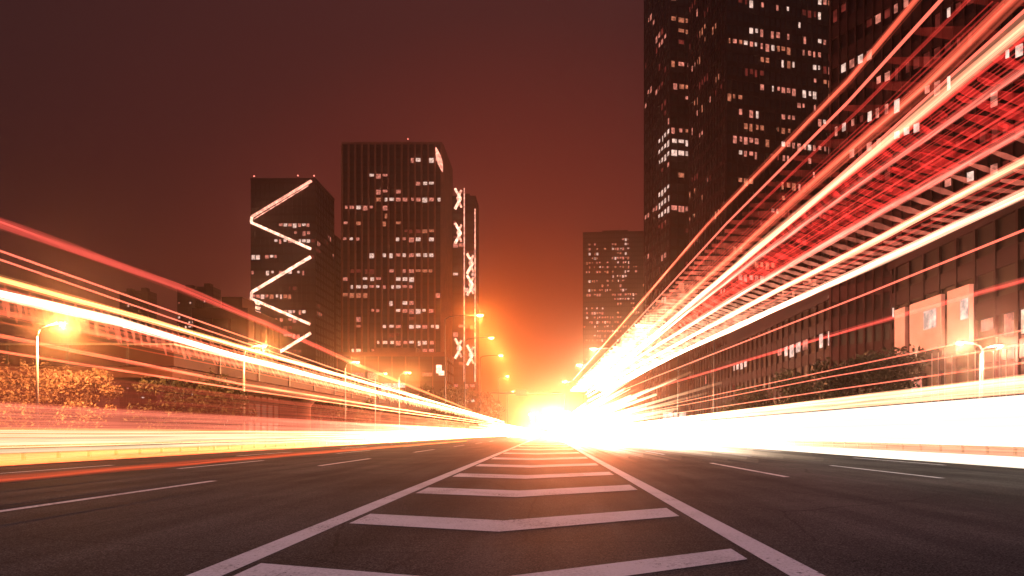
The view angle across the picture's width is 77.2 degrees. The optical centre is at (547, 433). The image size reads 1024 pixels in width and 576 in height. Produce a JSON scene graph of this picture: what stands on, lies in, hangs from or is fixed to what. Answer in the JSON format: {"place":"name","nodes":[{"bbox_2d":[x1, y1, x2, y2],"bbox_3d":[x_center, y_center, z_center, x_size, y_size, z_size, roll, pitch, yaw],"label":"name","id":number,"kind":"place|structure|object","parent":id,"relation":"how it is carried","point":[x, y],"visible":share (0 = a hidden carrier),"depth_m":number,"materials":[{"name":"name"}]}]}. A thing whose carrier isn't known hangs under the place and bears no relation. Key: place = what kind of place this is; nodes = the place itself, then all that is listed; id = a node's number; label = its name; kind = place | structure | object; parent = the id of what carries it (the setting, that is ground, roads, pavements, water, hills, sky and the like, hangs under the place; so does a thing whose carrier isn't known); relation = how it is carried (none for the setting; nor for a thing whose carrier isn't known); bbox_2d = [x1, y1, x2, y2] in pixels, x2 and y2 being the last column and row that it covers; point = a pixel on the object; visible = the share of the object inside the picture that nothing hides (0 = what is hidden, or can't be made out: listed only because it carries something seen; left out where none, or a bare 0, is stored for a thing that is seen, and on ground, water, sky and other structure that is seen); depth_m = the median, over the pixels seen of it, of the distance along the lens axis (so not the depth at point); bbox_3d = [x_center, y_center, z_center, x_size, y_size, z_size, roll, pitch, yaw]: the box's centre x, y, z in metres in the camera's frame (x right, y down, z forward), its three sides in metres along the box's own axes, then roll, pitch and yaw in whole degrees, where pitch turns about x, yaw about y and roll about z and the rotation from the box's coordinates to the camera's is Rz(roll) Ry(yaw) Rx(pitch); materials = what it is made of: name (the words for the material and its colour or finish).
{"place":"outdoors","nodes":[
{"label":"outdoors","id":0,"kind":"place"},
{"bbox_2d":[119,288,141,433],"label":"apartment block","id":1,"kind":"structure","parent":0,"point":[130,315],"depth_m":470.00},
{"bbox_2d":[135,288,156,429],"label":"apartment block","id":2,"kind":"structure","parent":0,"point":[149,316],"depth_m":481.81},
{"bbox_2d":[177,285,203,433],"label":"apartment block","id":3,"kind":"structure","parent":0,"point":[189,297],"depth_m":430.00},
{"bbox_2d":[196,283,220,307],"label":"apartment block","id":4,"kind":"structure","parent":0,"point":[212,296],"depth_m":440.00,"materials":[{"name":"concrete"}]},
{"bbox_2d":[192,297,280,438],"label":"office block","id":5,"kind":"structure","parent":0,"point":[235,327],"depth_m":120.54,"materials":[{"name":"concrete"}]},
{"bbox_2d":[195,346,207,350],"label":"lit window","id":6,"kind":"structure","parent":5,"relation":"in","point":[205,348],"depth_m":119.89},
{"bbox_2d":[0,434,521,460],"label":"pavement","id":7,"kind":"structure","parent":0,"point":[34,456],"depth_m":30.43,"materials":[{"name":"concrete"}]},
{"bbox_2d":[0,435,472,459],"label":"guard rail","id":8,"kind":"object","parent":7,"relation":"on","point":[23,455],"visible":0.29,"depth_m":29.95,"materials":[{"name":"metal"}]},
{"bbox_2d":[242,343,267,445],"bbox_3d":[-20.380,-2.620,44.444,1.778,7.240,0.308,0,0,0],"label":"street lamp","id":9,"kind":"object","parent":7,"relation":"on","point":[263,345],"visible":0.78,"depth_m":44.40,"materials":[{"name":"metal"}]},
{"bbox_2d":[398,371,410,439],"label":"street lamp","id":10,"kind":"object","parent":7,"relation":"on","point":[409,372],"visible":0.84,"depth_m":85.30,"materials":[{"name":"metal"}]},
{"bbox_2d":[444,314,483,437],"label":"street lamp","id":11,"kind":"object","parent":7,"relation":"on","point":[479,315],"visible":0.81,"depth_m":108.74,"materials":[{"name":"metal"}]},
{"bbox_2d":[464,337,494,432],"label":"street lamp","id":12,"kind":"object","parent":7,"relation":"on","point":[464,375],"visible":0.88,"depth_m":134.33,"materials":[{"name":"metal"}]},
{"bbox_2d":[471,391,504,435],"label":"tree","id":13,"kind":"object","parent":7,"relation":"on","point":[486,413],"visible":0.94,"depth_m":184.27,"materials":[{"name":"green plant"}]},
{"bbox_2d":[479,355,502,436],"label":"street lamp","id":14,"kind":"object","parent":7,"relation":"on","point":[480,395],"visible":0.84,"depth_m":164.88,"materials":[{"name":"metal"}]},
{"bbox_2d":[250,175,334,433],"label":"office tower","id":15,"kind":"structure","parent":0,"point":[292,253],"depth_m":300.00,"materials":[{"name":"glass"}]},
{"bbox_2d":[0,0,643,433],"label":"sky","id":16,"kind":"structure","parent":0,"point":[134,134],"materials":[{"name":"brown"}]},
{"bbox_2d":[334,235,340,433],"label":"office tower","id":17,"kind":"structure","parent":0,"point":[337,294],"depth_m":340.05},
{"bbox_2d":[337,348,453,434],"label":"office block","id":18,"kind":"structure","parent":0,"point":[427,368],"depth_m":300.00,"materials":[{"name":"concrete"}]},
{"bbox_2d":[352,373,363,376],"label":"lit window","id":19,"kind":"structure","parent":18,"relation":"in","point":[353,374],"depth_m":299.86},
{"bbox_2d":[368,373,377,378],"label":"lit window","id":20,"kind":"structure","parent":18,"relation":"in","point":[370,375],"depth_m":299.86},
{"bbox_2d":[381,383,390,389],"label":"lit window","id":21,"kind":"structure","parent":18,"relation":"in","point":[384,386],"depth_m":299.86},
{"bbox_2d":[392,383,404,387],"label":"lit window","id":22,"kind":"structure","parent":18,"relation":"in","point":[394,385],"depth_m":299.86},
{"bbox_2d":[409,394,418,400],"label":"lit window","id":23,"kind":"structure","parent":18,"relation":"in","point":[413,397],"depth_m":299.86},
{"bbox_2d":[341,139,452,355],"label":"office tower","id":24,"kind":"structure","parent":0,"point":[396,244],"depth_m":329.90,"materials":[{"name":"metal"}]},
{"bbox_2d":[351,230,420,337],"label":"lit window","id":25,"kind":"structure","parent":24,"relation":"in","point":[391,335],"depth_m":329.90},
{"bbox_2d":[343,198,433,327],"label":"lit window","id":26,"kind":"structure","parent":24,"relation":"in","point":[358,295],"depth_m":329.90,"materials":[{"name":"glass"}]},
{"bbox_2d":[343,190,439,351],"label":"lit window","id":27,"kind":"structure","parent":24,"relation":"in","point":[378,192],"depth_m":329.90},
{"bbox_2d":[452,188,478,434],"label":"office tower","id":28,"kind":"structure","parent":0,"point":[465,254],"depth_m":345.00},
{"bbox_2d":[0,434,1012,455],"bbox_3d":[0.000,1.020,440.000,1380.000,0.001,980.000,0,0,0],"label":"ground","id":29,"kind":"structure","parent":0,"point":[239,445],"depth_m":53.08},
{"bbox_2d":[0,355,85,448],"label":"tree","id":30,"kind":"object","parent":29,"relation":"on","point":[15,410],"visible":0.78,"depth_m":39.12,"materials":[{"name":"green plant"}]},
{"bbox_2d":[34,321,67,447],"bbox_3d":[-27.636,-2.620,35.556,1.777,7.240,0.308,0,0,0],"label":"street lamp","id":31,"kind":"object","parent":29,"relation":"on","point":[62,323],"visible":0.76,"depth_m":35.51,"materials":[{"name":"metal"}]},
{"bbox_2d":[41,367,123,446],"bbox_3d":[-28.334,-1.520,38.896,3.525,5.236,4.160,0,0,0],"label":"tree","id":32,"kind":"object","parent":29,"relation":"on","point":[85,407],"visible":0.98,"depth_m":38.68,"materials":[{"name":"green plant"}]},
{"bbox_2d":[123,374,196,448],"bbox_3d":[-24.355,-1.229,40.214,4.068,4.736,3.441,0,0,0],"label":"tree","id":33,"kind":"object","parent":29,"relation":"on","point":[172,408],"visible":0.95,"depth_m":39.72,"materials":[{"name":"green plant"}]},
{"bbox_2d":[186,368,230,446],"bbox_3d":[-23.110,-1.672,43.986,3.350,5.635,4.605,0,0,-32],"label":"tree","id":34,"kind":"object","parent":29,"relation":"on","point":[199,406],"visible":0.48,"depth_m":43.21,"materials":[{"name":"green plant"}]},
{"bbox_2d":[199,379,257,446],"bbox_3d":[-20.942,-1.210,42.033,3.250,4.677,2.638,0,0,20],"label":"tree","id":35,"kind":"object","parent":29,"relation":"on","point":[230,404],"visible":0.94,"depth_m":41.69,"materials":[{"name":"green plant"}]},
{"bbox_2d":[0,343,477,440],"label":"viaduct","id":36,"kind":"object","parent":29,"relation":"on","point":[174,355],"visible":0.76,"depth_m":49.55,"materials":[{"name":"concrete"}]},
{"bbox_2d":[307,390,344,439],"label":"tree","id":37,"kind":"object","parent":29,"relation":"on","point":[319,410],"visible":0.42,"depth_m":83.85,"materials":[{"name":"green plant"}]},
{"bbox_2d":[344,361,358,441],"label":"street lamp","id":38,"kind":"object","parent":29,"relation":"on","point":[345,397],"visible":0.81,"depth_m":72.67,"materials":[{"name":"metal"}]},
{"bbox_2d":[330,379,374,436],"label":"tree","id":39,"kind":"object","parent":29,"relation":"on","point":[354,414],"visible":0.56,"depth_m":94.37,"materials":[{"name":"green plant"}]},
{"bbox_2d":[375,372,386,434],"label":"street lamp","id":40,"kind":"object","parent":29,"relation":"on","point":[375,400],"visible":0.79,"depth_m":86.44,"materials":[{"name":"metal"}]},
{"bbox_2d":[417,383,454,437],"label":"tree","id":41,"kind":"object","parent":29,"relation":"on","point":[438,403],"visible":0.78,"depth_m":149.57,"materials":[{"name":"green plant"}]},
{"bbox_2d":[443,385,477,432],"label":"tree","id":42,"kind":"object","parent":29,"relation":"on","point":[459,420],"visible":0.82,"depth_m":164.25,"materials":[{"name":"green plant"}]},
{"bbox_2d":[498,376,507,435],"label":"street lamp","id":43,"kind":"object","parent":29,"relation":"on","point":[498,401],"visible":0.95,"depth_m":225.25,"materials":[{"name":"metal"}]},
{"bbox_2d":[507,391,513,432],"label":"street lamp","id":44,"kind":"object","parent":29,"relation":"on","point":[507,410],"visible":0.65,"depth_m":307.57,"materials":[{"name":"metal"}]},
{"bbox_2d":[663,412,686,438],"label":"sign board","id":45,"kind":"object","parent":29,"relation":"on","point":[669,417],"visible":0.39,"depth_m":94.95,"materials":[{"name":"metal"}]},
{"bbox_2d":[688,0,828,421],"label":"office tower","id":46,"kind":"structure","parent":29,"relation":"on","point":[758,158],"depth_m":153.67,"materials":[{"name":"glass"}]},
{"bbox_2d":[697,96,724,325],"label":"lit window","id":47,"kind":"structure","parent":46,"relation":"in","point":[710,96],"depth_m":157.36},
{"bbox_2d":[689,1,828,296],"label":"lit window","id":48,"kind":"structure","parent":46,"relation":"in","point":[740,41],"depth_m":153.08,"materials":[{"name":"glass"}]},
{"bbox_2d":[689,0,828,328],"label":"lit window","id":49,"kind":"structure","parent":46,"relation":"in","point":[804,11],"depth_m":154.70,"materials":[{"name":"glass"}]},
{"bbox_2d":[679,196,1023,421],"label":"office block","id":50,"kind":"structure","parent":29,"relation":"on","point":[965,283],"depth_m":62.00,"materials":[{"name":"concrete"}]},
{"bbox_2d":[790,344,793,356],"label":"lit window","id":51,"kind":"structure","parent":50,"relation":"in","point":[791,346],"depth_m":99.20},
{"bbox_2d":[796,342,799,352],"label":"lit window","id":52,"kind":"structure","parent":50,"relation":"in","point":[797,344],"depth_m":96.83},
{"bbox_2d":[803,339,807,349],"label":"lit window","id":53,"kind":"structure","parent":50,"relation":"in","point":[805,342],"depth_m":94.20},
{"bbox_2d":[819,333,822,347],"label":"lit window","id":54,"kind":"structure","parent":50,"relation":"in","point":[821,335],"depth_m":88.68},
{"bbox_2d":[911,376,921,393],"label":"lit window","id":55,"kind":"structure","parent":50,"relation":"in","point":[919,382],"depth_m":65.65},
{"bbox_2d":[923,308,935,329],"bbox_3d":[37.199,-11.100,62.374,0.097,1.800,1.919,0,0,0],"label":"lit window","id":56,"kind":"structure","parent":50,"relation":"in","point":[929,317],"depth_m":62.32,"materials":[{"name":"glass"}]},
{"bbox_2d":[960,298,967,319],"bbox_3d":[37.199,-11.100,57.201,0.097,1.800,0.969,0,0,0],"label":"lit window","id":57,"kind":"structure","parent":50,"relation":"in","point":[964,302],"depth_m":57.09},
{"bbox_2d":[981,317,992,331],"bbox_3d":[37.949,-9.366,55.186,0.097,1.008,1.685,0,0,0],"label":"lit window","id":58,"kind":"structure","parent":50,"relation":"in","point":[987,324],"depth_m":55.21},
{"bbox_2d":[1004,312,1013,336],"bbox_3d":[37.949,-8.918,52.684,0.097,1.904,1.011,0,0,0],"label":"lit window","id":59,"kind":"structure","parent":50,"relation":"in","point":[1008,318],"depth_m":52.56,"materials":[{"name":"glass"}]},
{"bbox_2d":[1021,309,1023,333],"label":"lit window","id":60,"kind":"structure","parent":50,"relation":"in","point":[1022,311],"depth_m":51.11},
{"bbox_2d":[852,343,936,444],"bbox_3d":[26.991,-2.960,50.318,5.971,7.890,7.583,0,0,43],"label":"tree","id":61,"kind":"object","parent":29,"relation":"on","point":[892,381],"visible":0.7,"depth_m":48.53,"materials":[{"name":"green plant"}]},
{"bbox_2d":[931,360,932,401],"bbox_3d":[27.600,-2.408,46.000,0.083,6.655,0.083,0,0,22],"label":"pole","id":62,"kind":"object","parent":29,"relation":"on","point":[931,380],"visible":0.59,"depth_m":45.99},
{"bbox_2d":[938,353,938,401],"bbox_3d":[28.060,-2.436,46.000,0.083,6.712,0.083,0,0,-22],"label":"pole","id":63,"kind":"object","parent":29,"relation":"on","point":[938,377],"visible":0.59,"depth_m":45.97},
{"bbox_2d":[944,348,944,400],"bbox_3d":[28.520,-2.609,46.000,0.083,7.058,0.083,0,0,-22],"label":"pole","id":64,"kind":"object","parent":29,"relation":"on","point":[944,374],"visible":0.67,"depth_m":45.98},
{"bbox_2d":[951,359,952,400],"bbox_3d":[29.038,-2.350,46.000,0.083,6.540,0.083,0,0,22],"label":"pole","id":65,"kind":"object","parent":29,"relation":"on","point":[951,379],"visible":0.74,"depth_m":45.99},
{"bbox_2d":[967,354,968,445],"bbox_3d":[30.188,-2.465,46.000,0.083,6.770,0.083,0,0,22],"label":"pole","id":66,"kind":"object","parent":29,"relation":"on","point":[968,377],"visible":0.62,"depth_m":45.98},
{"bbox_2d":[955,340,983,397],"bbox_3d":[33.014,-3.120,50.000,2.324,8.240,0.396,0,0,0],"label":"street lamp","id":67,"kind":"object","parent":29,"relation":"on","point":[959,342],"visible":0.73,"depth_m":49.95,"materials":[{"name":"metal"}]},
{"bbox_2d":[975,350,975,398],"bbox_3d":[30.705,-2.522,46.000,0.083,6.885,0.083,0,0,22],"label":"pole","id":68,"kind":"object","parent":29,"relation":"on","point":[975,374],"visible":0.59,"depth_m":45.97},
{"bbox_2d":[979,344,1003,397],"bbox_3d":[35.894,-3.120,51.852,2.124,8.240,0.396,0,0,0],"label":"street lamp","id":69,"kind":"object","parent":29,"relation":"on","point":[980,382],"visible":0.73,"depth_m":51.80,"materials":[{"name":"metal"}]},
{"bbox_2d":[993,351,993,396],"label":"pole","id":70,"kind":"object","parent":29,"relation":"on","point":[993,373],"visible":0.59,"depth_m":45.97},
{"bbox_2d":[999,350,1000,396],"bbox_3d":[32.487,-2.522,46.000,0.083,6.885,0.083,0,0,22],"label":"pole","id":71,"kind":"object","parent":29,"relation":"on","point":[999,373],"visible":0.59,"depth_m":45.99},
{"bbox_2d":[1006,349,1006,395],"bbox_3d":[32.947,-2.551,46.000,0.083,6.942,0.083,0,0,-22],"label":"pole","id":72,"kind":"object","parent":29,"relation":"on","point":[1006,372],"visible":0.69,"depth_m":45.97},
{"bbox_2d":[1014,349,1014,394],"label":"pole","id":73,"kind":"object","parent":29,"relation":"on","point":[1014,371],"visible":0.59,"depth_m":45.97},
{"bbox_2d":[0,434,1023,575],"bbox_3d":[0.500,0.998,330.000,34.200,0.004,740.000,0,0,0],"label":"road","id":74,"kind":"structure","parent":0,"point":[546,505],"depth_m":7.97,"materials":[{"name":"asphalt"}]},
{"bbox_2d":[0,430,523,452],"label":"headlight trails","id":75,"kind":"object","parent":74,"relation":"on","point":[26,439],"visible":0.98,"depth_m":18.89,"materials":[{"name":"yellow"}]},
{"bbox_2d":[0,434,1023,465],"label":"kerb","id":76,"kind":"structure","parent":74,"relation":"on","point":[47,460],"depth_m":28.43,"materials":[{"name":"concrete"}]},
{"bbox_2d":[490,390,565,436],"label":"gantry","id":77,"kind":"object","parent":74,"relation":"on","point":[521,392],"visible":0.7,"depth_m":189.83,"materials":[{"name":"metal"}]},
{"bbox_2d":[587,435,1023,467],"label":"headlight trails","id":78,"kind":"object","parent":74,"relation":"on","point":[999,461],"visible":1,"depth_m":19.21,"materials":[{"name":"white"}]},
{"bbox_2d":[583,230,643,429],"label":"apartment tower","id":79,"kind":"structure","parent":0,"point":[613,287],"depth_m":518.18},
{"bbox_2d":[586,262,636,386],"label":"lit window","id":80,"kind":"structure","parent":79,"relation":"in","point":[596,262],"depth_m":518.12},
{"bbox_2d":[583,238,643,386],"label":"lit window","id":81,"kind":"structure","parent":79,"relation":"in","point":[627,238],"depth_m":518.37,"materials":[{"name":"glass"}]},
{"bbox_2d":[644,0,687,424],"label":"office tower","id":82,"kind":"structure","parent":0,"point":[665,162],"depth_m":193.45,"materials":[{"name":"glass"}]},
{"bbox_2d":[645,28,687,323],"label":"lit window","id":83,"kind":"structure","parent":82,"relation":"in","point":[680,41],"depth_m":195.36,"materials":[{"name":"glass"}]},
{"bbox_2d":[679,284,687,331],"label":"lit window","id":84,"kind":"structure","parent":82,"relation":"in","point":[681,286],"depth_m":190.79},
{"bbox_2d":[570,395,1023,446],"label":"headlight trails","id":85,"kind":"object","parent":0,"point":[994,421],"visible":0.89,"depth_m":15.85,"materials":[{"name":"white"}]},
{"bbox_2d":[575,434,1023,455],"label":"pavement","id":86,"kind":"structure","parent":0,"point":[999,451],"depth_m":38.94,"materials":[{"name":"concrete"}]},
{"bbox_2d":[562,381,627,426],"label":"street lamp","id":87,"kind":"object","parent":86,"relation":"on","point":[608,382],"visible":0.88,"depth_m":149.91,"materials":[{"name":"metal"}]},
{"bbox_2d":[576,364,654,437],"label":"street lamp","id":88,"kind":"object","parent":86,"relation":"on","point":[631,365],"visible":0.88,"depth_m":112.85,"materials":[{"name":"metal"}]},
{"bbox_2d":[589,347,679,438],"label":"street lamp","id":89,"kind":"object","parent":86,"relation":"on","point":[593,348],"visible":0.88,"depth_m":91.37,"materials":[{"name":"metal"}]},
{"bbox_2d":[635,324,715,440],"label":"street lamp","id":90,"kind":"object","parent":86,"relation":"on","point":[639,325],"visible":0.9,"depth_m":71.57,"materials":[{"name":"metal"}]},
{"bbox_2d":[715,383,778,418],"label":"tree","id":91,"kind":"object","parent":86,"relation":"on","point":[756,404],"visible":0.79,"depth_m":78.43,"materials":[{"name":"green plant"}]},
{"bbox_2d":[771,368,828,441],"bbox_3d":[24.607,-2.742,62.190,5.416,7.446,6.854,0,0,0],"label":"tree","id":92,"kind":"object","parent":86,"relation":"on","point":[804,394],"visible":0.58,"depth_m":61.39,"materials":[{"name":"green plant"}]},
{"bbox_2d":[621,435,1023,454],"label":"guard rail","id":93,"kind":"object","parent":86,"relation":"on","point":[961,446],"visible":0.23,"depth_m":36.35,"materials":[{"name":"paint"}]},
{"bbox_2d":[806,351,896,443],"bbox_3d":[24.487,-2.860,52.188,6.483,7.687,6.957,0,0,0],"label":"tree","id":94,"kind":"object","parent":86,"relation":"on","point":[834,387],"visible":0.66,"depth_m":51.13,"materials":[{"name":"green plant"}]},
{"bbox_2d":[829,0,1023,441],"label":"office tower","id":95,"kind":"structure","parent":0,"point":[926,121],"depth_m":69.22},
{"bbox_2d":[833,9,836,22],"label":"lit window","id":96,"kind":"structure","parent":95,"relation":"in","point":[835,11],"depth_m":76.48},
{"bbox_2d":[841,63,845,72],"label":"lit window","id":97,"kind":"structure","parent":95,"relation":"in","point":[843,67],"depth_m":75.50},
{"bbox_2d":[858,54,862,63],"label":"lit window","id":98,"kind":"structure","parent":95,"relation":"in","point":[860,58],"depth_m":73.70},
{"bbox_2d":[867,49,871,60],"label":"lit window","id":99,"kind":"structure","parent":95,"relation":"in","point":[869,53],"depth_m":72.77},
{"bbox_2d":[867,142,871,151],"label":"lit window","id":100,"kind":"structure","parent":95,"relation":"in","point":[869,145],"depth_m":72.77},
{"bbox_2d":[868,111,871,121],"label":"lit window","id":101,"kind":"structure","parent":95,"relation":"in","point":[869,113],"depth_m":72.68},
{"bbox_2d":[876,13,880,23],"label":"lit window","id":102,"kind":"structure","parent":95,"relation":"in","point":[878,17],"depth_m":71.87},
{"bbox_2d":[885,71,889,81],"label":"lit window","id":103,"kind":"structure","parent":95,"relation":"in","point":[887,75],"depth_m":71.00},
{"bbox_2d":[885,8,889,18],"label":"lit window","id":104,"kind":"structure","parent":95,"relation":"in","point":[887,12],"depth_m":71.00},
{"bbox_2d":[894,98,899,112],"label":"lit window","id":105,"kind":"structure","parent":95,"relation":"in","point":[896,102],"depth_m":70.09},
{"bbox_2d":[894,130,899,138],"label":"lit window","id":106,"kind":"structure","parent":95,"relation":"in","point":[896,134],"depth_m":70.14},
{"bbox_2d":[914,123,918,132],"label":"lit window","id":107,"kind":"structure","parent":95,"relation":"in","point":[916,126],"depth_m":68.31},
{"bbox_2d":[934,80,939,95],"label":"lit window","id":108,"kind":"structure","parent":95,"relation":"in","point":[937,84],"depth_m":66.49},
{"bbox_2d":[934,182,939,190],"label":"lit window","id":109,"kind":"structure","parent":95,"relation":"in","point":[936,185],"depth_m":66.55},
{"bbox_2d":[935,13,939,28],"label":"lit window","id":110,"kind":"structure","parent":95,"relation":"in","point":[937,17],"depth_m":66.49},
{"bbox_2d":[858,0,1022,183],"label":"lit window","id":111,"kind":"structure","parent":95,"relation":"in","point":[1018,123],"depth_m":65.49,"materials":[{"name":"glass"}]},
{"bbox_2d":[945,178,950,186],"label":"lit window","id":112,"kind":"structure","parent":95,"relation":"in","point":[948,181],"depth_m":65.61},
{"bbox_2d":[947,76,949,90],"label":"lit window","id":113,"kind":"structure","parent":95,"relation":"in","point":[948,78],"depth_m":65.57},
{"bbox_2d":[967,171,973,181],"bbox_3d":[42.142,-25.619,63.867,0.097,0.902,0.577,0,0,-32],"label":"lit window","id":114,"kind":"structure","parent":95,"relation":"in","point":[970,175],"depth_m":63.81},
{"bbox_2d":[990,163,997,174],"bbox_3d":[43.256,-25.619,62.071,0.097,0.902,0.577,0,0,-32],"label":"lit window","id":115,"kind":"structure","parent":95,"relation":"in","point":[993,168],"depth_m":62.04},
{"bbox_2d":[990,91,997,107],"bbox_3d":[43.256,-32.373,62.071,0.097,1.394,0.577,0,0,-32],"label":"lit window","id":116,"kind":"structure","parent":95,"relation":"in","point":[993,96],"depth_m":62.05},
{"bbox_2d":[1003,160,1008,170],"bbox_3d":[43.782,-25.619,61.222,0.097,0.902,0.461,0,0,-32],"label":"lit window","id":117,"kind":"structure","parent":95,"relation":"in","point":[1005,163],"depth_m":61.15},
{"bbox_2d":[1015,43,1022,57],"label":"lit window","id":118,"kind":"structure","parent":95,"relation":"in","point":[1019,48],"depth_m":60.27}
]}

